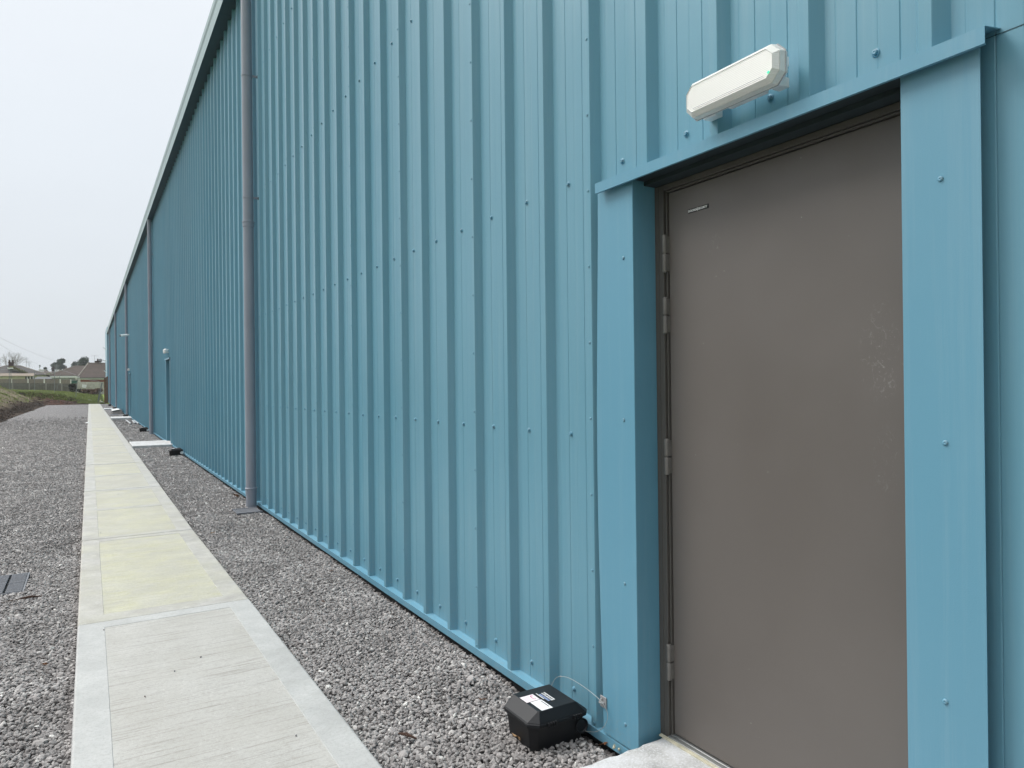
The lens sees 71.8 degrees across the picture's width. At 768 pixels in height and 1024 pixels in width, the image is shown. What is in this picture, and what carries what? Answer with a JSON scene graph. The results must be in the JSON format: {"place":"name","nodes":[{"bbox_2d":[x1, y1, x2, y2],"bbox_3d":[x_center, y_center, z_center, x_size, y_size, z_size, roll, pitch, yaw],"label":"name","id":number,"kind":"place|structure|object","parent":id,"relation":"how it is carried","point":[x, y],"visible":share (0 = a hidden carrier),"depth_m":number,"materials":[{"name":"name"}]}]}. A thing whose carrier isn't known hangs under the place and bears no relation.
{"place":"outdoors","nodes":[
{"label":"outdoors","id":0,"kind":"place"},
{"bbox_2d":[0,387,47,421],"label":"earth bank","id":1,"kind":"structure","parent":0,"point":[5,404],"depth_m":48.01,"materials":[{"name":"brown soil"}]},
{"bbox_2d":[0,385,108,404],"bbox_3d":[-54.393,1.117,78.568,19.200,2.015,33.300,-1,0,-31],"label":"grass field","id":2,"kind":"structure","parent":0,"point":[46,398],"depth_m":68.66,"materials":[{"name":"green plant"}]},
{"bbox_2d":[0,379,70,383],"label":"concrete fence","id":3,"kind":"object","parent":2,"relation":"on","point":[64,381],"visible":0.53,"depth_m":90.62,"materials":[{"name":"grey concrete"}]},
{"bbox_2d":[0,383,76,391],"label":"concrete fence","id":4,"kind":"object","parent":2,"relation":"on","point":[39,386],"visible":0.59,"depth_m":88.23,"materials":[{"name":"grey concrete"}]},
{"bbox_2d":[4,369,77,392],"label":"wire fence","id":5,"kind":"object","parent":2,"relation":"on","point":[40,377],"visible":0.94,"depth_m":74.94,"materials":[{"name":"grey metal"}]},
{"bbox_2d":[68,383,76,391],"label":"bush","id":6,"kind":"object","parent":2,"relation":"on","point":[73,387],"visible":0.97,"depth_m":84.70,"materials":[{"name":"green plant"}]},
{"bbox_2d":[77,382,103,393],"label":"concrete fence","id":7,"kind":"object","parent":2,"relation":"on","point":[92,385],"visible":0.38,"depth_m":89.38,"materials":[{"name":"grey concrete"}]},
{"bbox_2d":[87,389,94,394],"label":"dry shrub","id":8,"kind":"object","parent":2,"relation":"on","point":[90,392],"visible":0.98,"depth_m":86.56,"materials":[{"name":"brown plant"}]},
{"bbox_2d":[90,380,102,401],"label":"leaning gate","id":9,"kind":"structure","parent":2,"relation":"on","point":[98,391],"depth_m":70.93,"materials":[{"name":"grey metal"}]},
{"bbox_2d":[91,388,102,393],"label":"dry shrub","id":10,"kind":"object","parent":2,"relation":"on","point":[95,390],"visible":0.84,"depth_m":86.88,"materials":[{"name":"brown plant"}]},
{"bbox_2d":[104,376,107,402],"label":"timber panel","id":11,"kind":"object","parent":2,"relation":"on","point":[105,388],"visible":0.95,"depth_m":70.78,"materials":[{"name":"brown wood"}]},
{"bbox_2d":[0,0,213,371],"label":"sky","id":12,"kind":"structure","parent":0,"point":[92,91],"materials":[{"name":"white"}]},
{"bbox_2d":[70,404,381,767],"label":"path","id":13,"kind":"structure","parent":0,"point":[162,597],"depth_m":3.61,"materials":[{"name":"concrete"}]},
{"bbox_2d":[0,404,615,767],"bbox_3d":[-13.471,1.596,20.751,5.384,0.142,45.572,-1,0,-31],"label":"gravel","id":14,"kind":"structure","parent":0,"point":[38,461],"depth_m":4.19,"materials":[{"name":"grey gravel"}]},
{"bbox_2d":[0,572,29,595],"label":"drain cover","id":15,"kind":"object","parent":14,"relation":"in","point":[12,583],"visible":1,"depth_m":5.16,"materials":[{"name":"metal"}]},
{"bbox_2d":[1,595,42,602],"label":"twig","id":16,"kind":"object","parent":14,"relation":"on","point":[25,597],"visible":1,"depth_m":4.77,"materials":[{"name":"brown wood"}]},
{"bbox_2d":[0,395,86,419],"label":"soil clods","id":17,"kind":"object","parent":14,"relation":"on","point":[23,406],"visible":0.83,"depth_m":47.79,"materials":[{"name":"brown soil"}]},
{"bbox_2d":[111,408,123,413],"bbox_3d":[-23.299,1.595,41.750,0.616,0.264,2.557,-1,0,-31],"label":"plastic tub","id":18,"kind":"object","parent":14,"relation":"on","point":[117,411],"visible":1,"depth_m":40.81,"materials":[{"name":"white plastic"}]},
{"bbox_2d":[110,416,131,419],"bbox_3d":[-18.959,1.689,34.383,0.957,0.162,2.103,-1,0,-31],"label":"doorstep","id":19,"kind":"object","parent":14,"relation":"on","point":[123,417],"visible":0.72,"depth_m":33.83,"materials":[{"name":"concrete"}]},
{"bbox_2d":[139,427,148,431],"bbox_3d":[-12.158,1.517,23.360,0.274,0.189,0.253,-1,0,-31],"label":"bait station","id":20,"kind":"object","parent":14,"relation":"on","point":[142,429],"visible":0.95,"depth_m":23.27,"materials":[{"name":"black plastic"}]},
{"bbox_2d":[129,440,172,448],"bbox_3d":[-9.047,1.560,17.794,0.957,0.162,1.653,-1,0,-31],"label":"doorstep","id":21,"kind":"object","parent":14,"relation":"on","point":[148,444],"visible":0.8,"depth_m":17.30,"materials":[{"name":"concrete"}]},
{"bbox_2d":[168,448,182,455],"bbox_3d":[-7.131,1.452,15.006,0.274,0.189,0.253,-1,0,-31],"label":"bait station","id":22,"kind":"object","parent":14,"relation":"on","point":[175,451],"visible":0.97,"depth_m":14.92,"materials":[{"name":"black plastic"}]},
{"bbox_2d":[232,507,262,514],"bbox_3d":[-3.023,1.446,8.072,0.275,0.018,0.340,-1,0,-31],"label":"gully grate","id":23,"kind":"object","parent":14,"relation":"on","point":[248,510],"visible":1,"depth_m":8.05,"materials":[{"name":"metal"}]},
{"bbox_2d":[398,732,416,738],"bbox_3d":[-0.423,1.409,2.836,0.086,0.016,0.027,-1,0,32],"label":"stick","id":24,"kind":"object","parent":14,"relation":"on","point":[406,734],"visible":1,"depth_m":2.84,"materials":[{"name":"brown wood"}]},
{"bbox_2d":[504,684,587,754],"bbox_3d":[0.132,1.357,2.850,0.274,0.189,0.253,-1,0,-31],"label":"bait station","id":25,"kind":"object","parent":14,"relation":"on","point":[545,717],"visible":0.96,"depth_m":2.78,"materials":[{"name":"black plastic"}]},
{"bbox_2d":[106,0,1023,767],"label":"warehouse","id":26,"kind":"structure","parent":14,"relation":"on","point":[524,344],"depth_m":2.64,"materials":[{"name":"blue metal"}]},
{"bbox_2d":[551,676,607,731],"bbox_3d":[0.266,1.301,2.871,0.047,0.166,0.353,-1,0,-35],"label":"tether cable","id":27,"kind":"object","parent":26,"relation":"attached to","point":[603,701],"visible":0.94,"depth_m":2.77,"materials":[{"name":"metal"}]},
{"bbox_2d":[686,43,788,121],"bbox_3d":[0.676,-0.890,2.113,0.105,0.117,0.361,-1,0,-31],"label":"bulkhead light","id":28,"kind":"object","parent":26,"relation":"attached to","point":[749,78],"visible":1,"depth_m":2.06,"materials":[{"name":"white plastic"}]},
{"bbox_2d":[662,115,907,767],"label":"door","id":29,"kind":"structure","parent":26,"relation":"in","point":[784,307],"depth_m":2.16,"materials":[{"name":"paint"}]},
{"bbox_2d":[581,738,710,767],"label":"doorstep","id":30,"kind":"object","parent":14,"relation":"on","point":[662,753],"visible":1,"depth_m":2.47,"materials":[{"name":"concrete"}]},
{"bbox_3d":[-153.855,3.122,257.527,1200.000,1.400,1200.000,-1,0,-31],"label":"ground","id":31,"kind":"structure","parent":0,"visible":0},
{"bbox_2d":[0,352,25,364],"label":"bare tree","id":32,"kind":"object","parent":31,"relation":"on","point":[15,356],"visible":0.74,"depth_m":147.45,"materials":[{"name":"brown plant"}]},
{"bbox_2d":[0,373,35,378],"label":"outbuilding","id":33,"kind":"structure","parent":31,"relation":"on","point":[18,375],"depth_m":95.24,"materials":[{"name":"beige"}]},
{"bbox_2d":[0,360,49,377],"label":"bungalow","id":34,"kind":"object","parent":31,"relation":"on","point":[17,368],"visible":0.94,"depth_m":110.19,"materials":[{"name":"grey tile"}]},
{"bbox_2d":[35,377,51,378],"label":"shed","id":35,"kind":"structure","parent":31,"relation":"on","point":[43,378],"depth_m":94.81,"materials":[{"name":"grey metal"}]},
{"bbox_2d":[39,366,54,373],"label":"distant house","id":36,"kind":"structure","parent":31,"relation":"on","point":[46,371],"depth_m":141.24,"materials":[{"name":"brown tile"}]},
{"bbox_2d":[54,358,65,369],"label":"conifer","id":37,"kind":"object","parent":31,"relation":"on","point":[60,362],"visible":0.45,"depth_m":197.56,"materials":[{"name":"green plant"}]},
{"bbox_2d":[50,376,75,380],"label":"extension","id":38,"kind":"object","parent":31,"relation":"on","point":[65,377],"visible":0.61,"depth_m":100.76,"materials":[{"name":"grey"}]},
{"bbox_2d":[48,366,84,381],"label":"bungalow","id":39,"kind":"object","parent":31,"relation":"on","point":[75,370],"visible":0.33,"depth_m":118.15,"materials":[{"name":"brown tile"}]},
{"bbox_2d":[76,356,89,365],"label":"conifer","id":40,"kind":"object","parent":31,"relation":"on","point":[82,361],"visible":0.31,"depth_m":196.17,"materials":[{"name":"green plant"}]},
{"bbox_2d":[76,359,105,381],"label":"bungalow","id":41,"kind":"object","parent":31,"relation":"on","point":[95,371],"visible":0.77,"depth_m":107.97,"materials":[{"name":"brown tile"}]},
{"bbox_2d":[105,327,108,402],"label":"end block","id":42,"kind":"structure","parent":31,"relation":"on","point":[106,355],"depth_m":72.59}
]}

